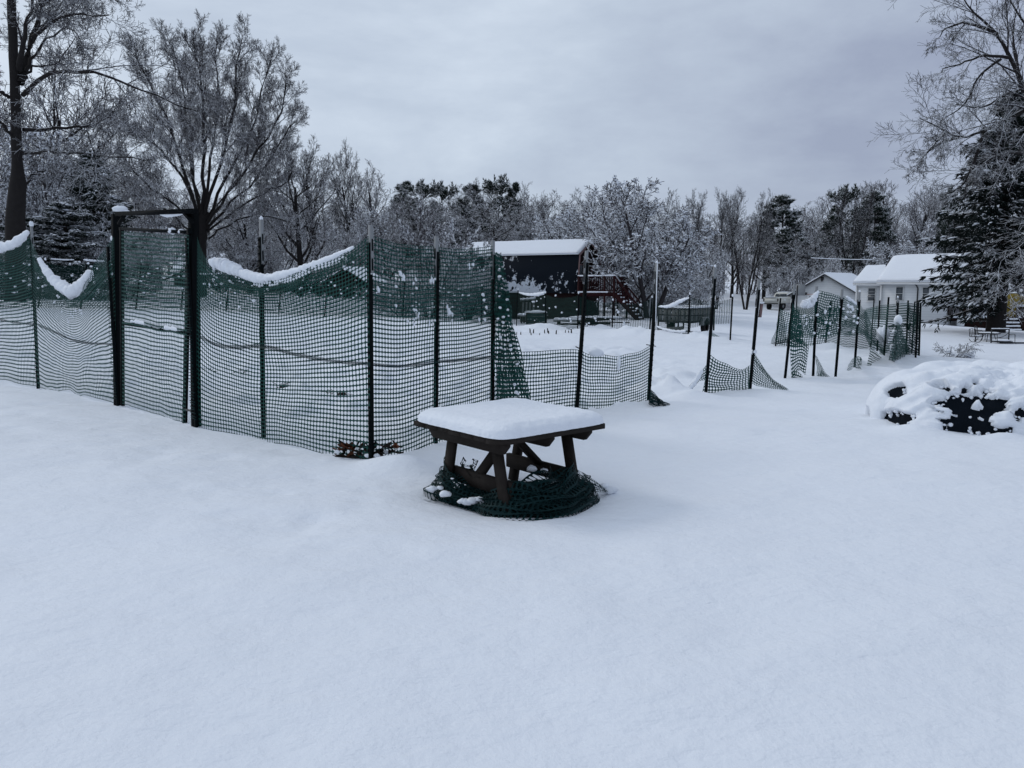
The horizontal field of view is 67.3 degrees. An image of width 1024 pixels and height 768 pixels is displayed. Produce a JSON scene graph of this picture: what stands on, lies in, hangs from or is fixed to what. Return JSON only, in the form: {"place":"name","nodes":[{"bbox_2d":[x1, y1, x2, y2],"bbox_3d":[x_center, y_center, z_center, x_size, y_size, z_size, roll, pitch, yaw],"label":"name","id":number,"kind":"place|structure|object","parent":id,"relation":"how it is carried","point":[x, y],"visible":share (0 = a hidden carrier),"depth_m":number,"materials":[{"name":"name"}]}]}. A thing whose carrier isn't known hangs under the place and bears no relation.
{"place":"outdoors","nodes":[
{"label":"outdoors","id":0,"kind":"place"},
{"bbox_2d":[0,275,1023,767],"bbox_3d":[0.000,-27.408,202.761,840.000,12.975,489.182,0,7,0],"label":"snow ground","id":1,"kind":"structure","parent":0,"point":[806,569],"depth_m":4.46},
{"bbox_2d":[0,80,35,221],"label":"bare tree","id":2,"kind":"object","parent":1,"relation":"on","point":[4,120],"visible":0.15,"depth_m":46.46,"materials":[{"name":"grey plant"}]},
{"bbox_2d":[0,179,86,282],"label":"snowy tree","id":3,"kind":"object","parent":1,"relation":"on","point":[33,207],"visible":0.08,"depth_m":41.56,"materials":[{"name":"grey plant"}]},
{"bbox_2d":[0,215,88,299],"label":"evergreen tree","id":4,"kind":"object","parent":1,"relation":"on","point":[2,226],"visible":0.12,"depth_m":38.20,"materials":[{"name":"green plant"}]},
{"bbox_2d":[0,121,106,294],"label":"snowy tree","id":5,"kind":"object","parent":1,"relation":"on","point":[6,172],"visible":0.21,"depth_m":42.66,"materials":[{"name":"grey plant"}]},
{"bbox_2d":[0,201,127,300],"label":"evergreen tree","id":6,"kind":"object","parent":1,"relation":"on","point":[57,223],"visible":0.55,"depth_m":38.63,"materials":[{"name":"green plant"}]},
{"bbox_2d":[0,40,140,201],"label":"bare tree","id":7,"kind":"object","parent":1,"relation":"on","point":[56,119],"visible":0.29,"depth_m":51.18,"materials":[{"name":"grey plant"}]},
{"bbox_2d":[22,74,185,257],"bbox_3d":[-31.174,-15.111,59.491,12.249,16.804,9.758,-4,8,-30],"label":"bare tree","id":8,"kind":"object","parent":1,"relation":"on","point":[89,142],"visible":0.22,"depth_m":58.69,"materials":[{"name":"grey plant"}]},
{"bbox_2d":[55,149,158,297],"bbox_3d":[-23.434,-8.529,43.043,5.748,9.154,6.533,-1,7,-10],"label":"evergreen tree","id":9,"kind":"object","parent":1,"relation":"on","point":[90,194],"visible":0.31,"depth_m":42.44,"materials":[{"name":"green plant"}]},
{"bbox_2d":[0,0,257,301],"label":"tall tree","id":10,"kind":"object","parent":1,"relation":"on","point":[20,63],"visible":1,"depth_m":30.30,"materials":[{"name":"grey plant"}]},
{"bbox_2d":[79,212,184,298],"bbox_3d":[-20.716,-6.835,41.764,5.292,4.922,5.230,7,10,43],"label":"shrub","id":11,"kind":"object","parent":1,"relation":"on","point":[94,252],"visible":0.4,"depth_m":41.48,"materials":[{"name":"grey plant"}]},
{"bbox_2d":[104,205,201,427],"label":"garden gate","id":12,"kind":"structure","parent":1,"relation":"on","point":[187,331],"depth_m":9.83,"materials":[{"name":"black metal"}]},
{"bbox_2d":[111,153,211,282],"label":"woodland tree","id":13,"kind":"object","parent":1,"relation":"on","point":[147,193],"visible":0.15,"depth_m":86.46,"materials":[{"name":"grey plant"}]},
{"bbox_2d":[126,199,221,287],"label":"bare tree","id":14,"kind":"object","parent":1,"relation":"on","point":[190,203],"visible":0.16,"depth_m":67.36,"materials":[{"name":"grey plant"}]},
{"bbox_2d":[126,189,228,267],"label":"woodland tree","id":15,"kind":"object","parent":1,"relation":"on","point":[174,221],"visible":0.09,"depth_m":88.02,"materials":[{"name":"grey plant"}]},
{"bbox_2d":[83,8,309,295],"bbox_3d":[-21.997,-15.880,52.862,16.146,20.265,14.780,-2,7,-14],"label":"fan tree","id":16,"kind":"object","parent":1,"relation":"on","point":[259,142],"visible":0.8,"depth_m":50.48,"materials":[{"name":"grey plant"}]},
{"bbox_2d":[163,184,246,250],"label":"woodland tree","id":17,"kind":"object","parent":1,"relation":"on","point":[200,203],"visible":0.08,"depth_m":91.41,"materials":[{"name":"grey plant"}]},
{"bbox_2d":[180,224,272,291],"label":"shrub","id":18,"kind":"object","parent":1,"relation":"on","point":[240,257],"visible":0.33,"depth_m":68.61,"materials":[{"name":"grey plant"}]},
{"bbox_2d":[197,196,287,292],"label":"bare tree","id":19,"kind":"object","parent":1,"relation":"on","point":[238,223],"visible":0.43,"depth_m":69.63,"materials":[{"name":"grey plant"}]},
{"bbox_2d":[170,252,326,293],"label":"shrub","id":20,"kind":"object","parent":1,"relation":"on","point":[177,267],"visible":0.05,"depth_m":80.07,"materials":[{"name":"grey plant"}]},
{"bbox_2d":[217,184,293,247],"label":"woodland tree","id":21,"kind":"object","parent":1,"relation":"on","point":[243,206],"visible":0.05,"depth_m":89.88,"materials":[{"name":"grey plant"}]},
{"bbox_2d":[0,216,530,458],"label":"fence","id":22,"kind":"object","parent":1,"relation":"on","point":[78,287],"visible":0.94,"depth_m":8.41,"materials":[{"name":"green plastic"}]},
{"bbox_2d":[226,204,319,290],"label":"bare tree","id":23,"kind":"object","parent":1,"relation":"on","point":[281,261],"visible":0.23,"depth_m":76.35,"materials":[{"name":"grey plant"}]},
{"bbox_2d":[237,180,339,250],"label":"woodland tree","id":24,"kind":"object","parent":1,"relation":"on","point":[286,216],"visible":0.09,"depth_m":87.87,"materials":[{"name":"grey plant"}]},
{"bbox_2d":[239,141,350,295],"bbox_3d":[-15.744,-11.842,56.699,7.603,11.493,10.464,-2,7,-15],"label":"bare tree","id":25,"kind":"object","parent":1,"relation":"on","point":[299,259],"visible":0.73,"depth_m":56.06,"materials":[{"name":"grey plant"}]},
{"bbox_2d":[264,135,345,295],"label":"bare tree","id":26,"kind":"object","parent":1,"relation":"on","point":[306,157],"visible":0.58,"depth_m":71.23,"materials":[{"name":"grey plant"}]},
{"bbox_2d":[283,191,363,266],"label":"woodland tree","id":27,"kind":"object","parent":1,"relation":"on","point":[326,217],"visible":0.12,"depth_m":88.93,"materials":[{"name":"grey plant"}]},
{"bbox_2d":[320,138,368,243],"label":"bare tree","id":28,"kind":"object","parent":1,"relation":"on","point":[350,183],"visible":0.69,"depth_m":74.30,"materials":[{"name":"grey plant"}]},
{"bbox_2d":[295,205,401,288],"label":"bare tree","id":29,"kind":"object","parent":1,"relation":"on","point":[343,237],"visible":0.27,"depth_m":66.58,"materials":[{"name":"grey plant"}]},
{"bbox_2d":[332,439,367,458],"bbox_3d":[-1.558,0.654,7.501,0.422,0.219,0.183,1,7,11],"label":"leaf clump","id":30,"kind":"object","parent":1,"relation":"on","point":[346,446],"visible":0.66,"depth_m":7.49,"materials":[{"name":"plant"}]},
{"bbox_2d":[323,266,384,298],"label":"garden shed","id":31,"kind":"structure","parent":1,"relation":"on","point":[353,276],"depth_m":54.21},
{"bbox_2d":[321,185,406,266],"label":"woodland tree","id":32,"kind":"object","parent":1,"relation":"on","point":[382,208],"visible":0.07,"depth_m":91.36,"materials":[{"name":"grey plant"}]},
{"bbox_2d":[0,258,733,339],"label":"fence","id":33,"kind":"object","parent":1,"relation":"on","point":[633,323],"visible":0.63,"depth_m":28.85,"materials":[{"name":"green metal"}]},
{"bbox_2d":[349,158,403,275],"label":"bare tree","id":34,"kind":"object","parent":1,"relation":"on","point":[367,204],"visible":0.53,"depth_m":77.41,"materials":[{"name":"grey plant"}]},
{"bbox_2d":[362,440,403,458],"bbox_3d":[-1.257,0.660,7.447,0.408,0.216,0.221,0,7,0],"label":"leaf clump","id":35,"kind":"object","parent":1,"relation":"on","point":[382,451],"visible":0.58,"depth_m":7.44,"materials":[{"name":"plant"}]},
{"bbox_2d":[342,207,428,299],"bbox_3d":[-11.560,-10.928,65.227,8.810,8.226,7.018,3,8,22],"label":"bare tree","id":36,"kind":"object","parent":1,"relation":"on","point":[383,237],"visible":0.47,"depth_m":64.78,"materials":[{"name":"grey plant"}]},
{"bbox_2d":[377,180,423,274],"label":"pine tree","id":37,"kind":"object","parent":1,"relation":"on","point":[402,185],"visible":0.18,"depth_m":93.32,"materials":[{"name":"green plant"}]},
{"bbox_2d":[354,268,448,316],"bbox_3d":[-5.361,-4.655,39.561,5.258,2.671,5.320,7,10,43],"label":"shrub","id":38,"kind":"object","parent":1,"relation":"on","point":[392,291],"visible":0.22,"depth_m":38.85,"materials":[{"name":"grey plant"}]},
{"bbox_2d":[369,189,460,280],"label":"woodland tree","id":39,"kind":"object","parent":1,"relation":"on","point":[434,218],"visible":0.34,"depth_m":81.47,"materials":[{"name":"grey plant"}]},
{"bbox_2d":[390,178,447,283],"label":"pine tree","id":40,"kind":"object","parent":1,"relation":"on","point":[425,190],"visible":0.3,"depth_m":89.71,"materials":[{"name":"green plant"}]},
{"bbox_2d":[380,193,468,288],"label":"woodland tree","id":41,"kind":"object","parent":1,"relation":"on","point":[408,214],"visible":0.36,"depth_m":82.25,"materials":[{"name":"grey plant"}]},
{"bbox_2d":[374,198,482,316],"bbox_3d":[-4.155,-6.523,41.192,5.914,6.510,3.970,-4,8,-31],"label":"tree","id":42,"kind":"object","parent":1,"relation":"on","point":[442,245],"visible":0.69,"depth_m":40.94,"materials":[{"name":"grey plant"}]},
{"bbox_2d":[424,180,464,257],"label":"pine tree","id":43,"kind":"object","parent":1,"relation":"on","point":[443,194],"visible":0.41,"depth_m":92.86,"materials":[{"name":"green plant"}]},
{"bbox_2d":[449,183,492,245],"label":"pine tree","id":44,"kind":"object","parent":1,"relation":"on","point":[461,207],"visible":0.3,"depth_m":96.94,"materials":[{"name":"green plant"}]},
{"bbox_2d":[440,229,502,316],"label":"tree","id":45,"kind":"object","parent":1,"relation":"on","point":[489,243],"visible":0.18,"depth_m":45.39,"materials":[{"name":"grey plant"}]},
{"bbox_2d":[444,179,500,245],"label":"woodland tree","id":46,"kind":"object","parent":1,"relation":"on","point":[475,191],"visible":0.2,"depth_m":96.40,"materials":[{"name":"grey plant"}]},
{"bbox_2d":[440,258,508,319],"bbox_3d":[-2.801,-5.381,43.757,4.566,3.901,4.620,4,8,31],"label":"shrub","id":47,"kind":"object","parent":1,"relation":"on","point":[465,283],"visible":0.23,"depth_m":42.94,"materials":[{"name":"grey plant"}]},
{"bbox_2d":[441,187,534,271],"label":"woodland tree","id":48,"kind":"object","parent":1,"relation":"on","point":[491,224],"visible":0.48,"depth_m":82.95,"materials":[{"name":"grey plant"}]},
{"bbox_2d":[450,196,530,254],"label":"woodland tree","id":49,"kind":"object","parent":1,"relation":"on","point":[462,223],"visible":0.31,"depth_m":87.08,"materials":[{"name":"grey plant"}]},
{"bbox_2d":[465,173,529,241],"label":"pine tree","id":50,"kind":"object","parent":1,"relation":"on","point":[496,188],"visible":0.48,"depth_m":92.96,"materials":[{"name":"green plant"}]},
{"bbox_2d":[414,420,604,516],"bbox_3d":[-0.020,0.709,6.334,1.159,0.805,1.122,-6,9,-40],"label":"picnic table","id":51,"kind":"object","parent":1,"relation":"on","point":[497,450],"visible":0.48,"depth_m":6.14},
{"bbox_2d":[418,398,603,439],"bbox_3d":[-0.021,0.252,6.280,1.184,0.108,1.184,-6,9,-40],"label":"snow slab","id":52,"kind":"object","parent":51,"relation":"on","point":[507,418],"depth_m":5.99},
{"bbox_2d":[497,181,528,240],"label":"pine tree","id":53,"kind":"object","parent":1,"relation":"on","point":[514,190],"visible":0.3,"depth_m":95.59,"materials":[{"name":"green plant"}]},
{"bbox_2d":[3,194,1023,301],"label":"wood","id":54,"kind":"object","parent":1,"relation":"on","point":[758,271],"visible":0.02,"depth_m":122.58,"materials":[{"name":"grey plant"}]},
{"bbox_2d":[423,457,618,520],"bbox_3d":[-0.003,0.819,6.319,1.472,0.450,1.198,5,9,34],"label":"netting heap","id":55,"kind":"object","parent":1,"relation":"on","point":[551,497],"visible":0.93,"depth_m":5.97,"materials":[{"name":"plastic"}]},
{"bbox_2d":[503,181,552,240],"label":"woodland tree","id":56,"kind":"object","parent":1,"relation":"on","point":[519,194],"visible":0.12,"depth_m":102.10,"materials":[{"name":"grey plant"}]},
{"bbox_2d":[512,190,545,238],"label":"woodland tree","id":57,"kind":"object","parent":1,"relation":"on","point":[533,206],"visible":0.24,"depth_m":97.54,"materials":[{"name":"grey plant"}]},
{"bbox_2d":[460,239,601,318],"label":"barn","id":58,"kind":"structure","parent":1,"relation":"on","point":[551,267],"depth_m":48.83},
{"bbox_2d":[496,203,581,240],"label":"woodland tree","id":59,"kind":"object","parent":1,"relation":"on","point":[533,223],"visible":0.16,"depth_m":90.15,"materials":[{"name":"grey plant"}]},
{"bbox_2d":[526,188,574,239],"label":"woodland tree","id":60,"kind":"object","parent":1,"relation":"on","point":[546,206],"visible":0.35,"depth_m":99.05,"materials":[{"name":"grey plant"}]},
{"bbox_2d":[559,188,601,238],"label":"woodland tree","id":61,"kind":"object","parent":1,"relation":"on","point":[579,206],"visible":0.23,"depth_m":96.07,"materials":[{"name":"grey plant"}]},
{"bbox_2d":[496,251,669,408],"bbox_3d":[1.168,-0.522,10.164,3.145,2.453,0.676,-6,9,-42],"label":"fence","id":62,"kind":"object","parent":1,"relation":"on","point":[653,399],"visible":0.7,"depth_m":10.46,"materials":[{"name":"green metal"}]},
{"bbox_2d":[532,187,648,300],"bbox_3d":[5.768,-10.223,60.418,9.610,9.948,8.980,2,7,16],"label":"snowy tree","id":63,"kind":"object","parent":1,"relation":"on","point":[561,233],"visible":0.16,"depth_m":59.29,"materials":[{"name":"grey plant"}]},
{"bbox_2d":[568,316,629,324],"bbox_3d":[4.275,-3.181,38.435,3.378,0.473,0.945,-1,7,-5],"label":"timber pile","id":64,"kind":"object","parent":1,"relation":"on","point":[600,318],"visible":0.38,"depth_m":38.29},
{"bbox_2d":[577,275,642,319],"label":"balcony","id":65,"kind":"structure","parent":1,"relation":"on","point":[620,297],"depth_m":46.70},
{"bbox_2d":[556,175,721,317],"bbox_3d":[8.135,-8.683,50.613,10.759,9.576,11.514,6,9,38],"label":"snowy tree","id":66,"kind":"object","parent":1,"relation":"on","point":[668,257],"visible":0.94,"depth_m":48.12,"materials":[{"name":"grey plant"}]},
{"bbox_2d":[599,267,711,311],"bbox_3d":[9.942,-7.099,59.279,10.792,3.722,10.919,-2,7,-12],"label":"shrub","id":67,"kind":"object","parent":1,"relation":"on","point":[681,294],"visible":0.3,"depth_m":57.54,"materials":[{"name":"grey plant"}]},
{"bbox_2d":[645,187,692,285],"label":"woodland tree","id":68,"kind":"object","parent":1,"relation":"on","point":[667,210],"visible":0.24,"depth_m":98.01,"materials":[{"name":"grey plant"}]},
{"bbox_2d":[657,305,714,331],"bbox_3d":[7.563,-2.724,32.668,2.038,1.231,4.594,4,8,27],"label":"utility trailer","id":69,"kind":"object","parent":1,"relation":"on","point":[705,327],"visible":0.42,"depth_m":31.30,"materials":[{"name":"metal"}]},
{"bbox_2d":[648,235,731,310],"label":"shrub","id":70,"kind":"object","parent":1,"relation":"on","point":[720,265],"visible":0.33,"depth_m":69.90,"materials":[{"name":"grey plant"}]},
{"bbox_2d":[686,187,748,308],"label":"bare tree","id":71,"kind":"object","parent":1,"relation":"on","point":[721,217],"visible":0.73,"depth_m":78.11,"materials":[{"name":"grey plant"}]},
{"bbox_2d":[706,202,756,297],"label":"woodland tree","id":72,"kind":"object","parent":1,"relation":"on","point":[733,277],"visible":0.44,"depth_m":109.38,"materials":[{"name":"grey plant"}]},
{"bbox_2d":[689,264,787,392],"bbox_3d":[3.726,-0.744,12.444,2.373,2.338,0.167,-4,8,-31],"label":"fence","id":73,"kind":"object","parent":1,"relation":"on","point":[699,376],"visible":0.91,"depth_m":12.41,"materials":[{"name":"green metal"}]},
{"bbox_2d":[714,187,776,309],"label":"bare tree","id":74,"kind":"object","parent":1,"relation":"on","point":[759,237],"visible":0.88,"depth_m":82.49,"materials":[{"name":"grey plant"}]},
{"bbox_2d":[734,207,795,298],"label":"woodland tree","id":75,"kind":"object","parent":1,"relation":"on","point":[764,287],"visible":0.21,"depth_m":109.09,"materials":[{"name":"grey plant"}]},
{"bbox_2d":[763,292,790,309],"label":"pickup truck","id":76,"kind":"object","parent":1,"relation":"on","point":[770,301],"visible":0.72,"depth_m":85.83,"materials":[{"name":"beige paint"}]},
{"bbox_2d":[739,233,819,291],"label":"bare tree","id":77,"kind":"object","parent":1,"relation":"on","point":[781,260],"visible":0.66,"depth_m":92.66,"materials":[{"name":"grey plant"}]},
{"bbox_2d":[744,193,827,281],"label":"pine tree","id":78,"kind":"object","parent":1,"relation":"on","point":[789,218],"visible":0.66,"depth_m":95.60,"materials":[{"name":"green plant"}]},
{"bbox_2d":[764,253,849,307],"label":"snowy tree","id":79,"kind":"object","parent":1,"relation":"on","point":[777,275],"visible":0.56,"depth_m":90.31,"materials":[{"name":"grey plant"}]},
{"bbox_2d":[791,201,835,276],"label":"woodland tree","id":80,"kind":"object","parent":1,"relation":"on","point":[810,230],"visible":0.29,"depth_m":109.87,"materials":[{"name":"grey plant"}]},
{"bbox_2d":[787,217,848,281],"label":"bare tree","id":81,"kind":"object","parent":1,"relation":"on","point":[815,251],"visible":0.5,"depth_m":93.44,"materials":[{"name":"grey plant"}]},
{"bbox_2d":[787,272,856,316],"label":"garage","id":82,"kind":"structure","parent":1,"relation":"on","point":[834,283],"depth_m":77.80,"materials":[{"name":"white"}]},
{"bbox_2d":[803,188,850,273],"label":"woodland tree","id":83,"kind":"object","parent":1,"relation":"on","point":[821,207],"visible":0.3,"depth_m":109.07,"materials":[{"name":"grey plant"}]},
{"bbox_2d":[807,181,867,272],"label":"pine tree","id":84,"kind":"object","parent":1,"relation":"on","point":[832,220],"visible":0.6,"depth_m":99.18,"materials":[{"name":"green plant"}]},
{"bbox_2d":[771,284,921,377],"bbox_3d":[13.120,-2.203,29.287,3.882,2.987,40.105,3,8,26],"label":"fence","id":85,"kind":"object","parent":1,"relation":"on","point":[883,336],"visible":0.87,"depth_m":16.85,"materials":[{"name":"green plastic"}]},
{"bbox_2d":[831,182,878,274],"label":"bare tree","id":86,"kind":"object","parent":1,"relation":"on","point":[864,225],"visible":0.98,"depth_m":90.28,"materials":[{"name":"grey plant"}]},
{"bbox_2d":[853,265,886,318],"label":"house wing","id":87,"kind":"structure","parent":1,"relation":"on","point":[865,283],"depth_m":60.66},
{"bbox_2d":[866,287,876,301],"bbox_3d":[28.177,-6.998,60.266,0.740,1.147,0.145,7,10,43],"label":"window","id":88,"kind":"structure","parent":87,"relation":"in","point":[871,291],"depth_m":60.26,"materials":[{"name":"white glass"}]},
{"bbox_2d":[845,190,900,274],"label":"pine tree","id":89,"kind":"object","parent":1,"relation":"on","point":[883,231],"visible":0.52,"depth_m":101.42,"materials":[{"name":"green plant"}]},
{"bbox_2d":[867,178,904,256],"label":"bare tree","id":90,"kind":"object","parent":1,"relation":"on","point":[882,189],"visible":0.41,"depth_m":105.46,"materials":[{"name":"grey plant"}]},
{"bbox_2d":[876,194,925,249],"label":"woodland tree","id":91,"kind":"object","parent":1,"relation":"on","point":[894,227],"visible":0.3,"depth_m":111.02,"materials":[{"name":"grey plant"}]},
{"bbox_2d":[860,220,966,264],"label":"snowy tree","id":92,"kind":"object","parent":1,"relation":"on","point":[908,248],"visible":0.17,"depth_m":84.94,"materials":[{"name":"white plant"}]},
{"bbox_2d":[896,183,947,253],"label":"bare tree","id":93,"kind":"object","parent":1,"relation":"on","point":[922,225],"visible":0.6,"depth_m":102.54,"materials":[{"name":"grey plant"}]},
{"bbox_2d":[876,253,970,325],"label":"house","id":94,"kind":"structure","parent":1,"relation":"on","point":[900,275],"depth_m":58.52,"materials":[{"name":"white"}]},
{"bbox_2d":[894,286,903,301],"bbox_3d":[29.507,-6.865,58.580,0.709,1.163,0.145,7,10,43],"label":"window","id":95,"kind":"structure","parent":94,"relation":"in","point":[899,290],"depth_m":58.53,"materials":[{"name":"white glass"}]},
{"bbox_2d":[902,178,955,237],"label":"woodland tree","id":96,"kind":"object","parent":1,"relation":"on","point":[927,199],"visible":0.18,"depth_m":108.56,"materials":[{"name":"grey plant"}]},
{"bbox_2d":[899,192,965,252],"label":"woodland tree","id":97,"kind":"object","parent":1,"relation":"on","point":[927,215],"visible":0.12,"depth_m":108.58,"materials":[{"name":"grey plant"}]},
{"bbox_2d":[865,359,1023,435],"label":"tarp mound","id":98,"kind":"object","parent":1,"relation":"on","point":[981,397],"visible":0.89,"depth_m":9.14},
{"bbox_2d":[867,0,1023,320],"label":"leaning tree","id":99,"kind":"object","parent":1,"relation":"on","point":[1017,76],"visible":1,"depth_m":21.82,"materials":[{"name":"grey plant"}]},
{"bbox_2d":[929,182,967,253],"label":"pine tree","id":100,"kind":"object","parent":1,"relation":"on","point":[944,226],"visible":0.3,"depth_m":84.20,"materials":[{"name":"green plant"}]},
{"bbox_2d":[888,90,1023,332],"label":"spruce tree","id":101,"kind":"object","parent":1,"relation":"on","point":[977,226],"visible":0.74,"depth_m":44.56,"materials":[{"name":"green plant"}]},
{"bbox_2d":[932,343,983,357],"bbox_3d":[16.011,-1.162,27.398,1.403,0.761,1.647,-6,9,-39],"label":"brush pile","id":102,"kind":"object","parent":1,"relation":"on","point":[966,353],"visible":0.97,"depth_m":27.31,"materials":[{"name":"white plant"}]},
{"bbox_2d":[947,305,1023,330],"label":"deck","id":103,"kind":"structure","parent":1,"relation":"on","point":[1017,324],"depth_m":57.75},
{"bbox_2d":[990,328,1014,342],"bbox_3d":[25.632,-2.482,40.136,1.050,0.860,0.454,0,7,0],"label":"patio chair","id":104,"kind":"object","parent":1,"relation":"on","point":[1002,340],"visible":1,"depth_m":40.26,"materials":[{"name":"metal"}]},
{"bbox_2d":[0,0,1023,282],"label":"sky","id":105,"kind":"structure","parent":0,"point":[781,97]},
{"bbox_2d":[1007,292,1023,316],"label":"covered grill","id":106,"kind":"object","parent":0,"point":[1012,294],"visible":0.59,"depth_m":58.01,"materials":[{"name":"yellow fabric"}]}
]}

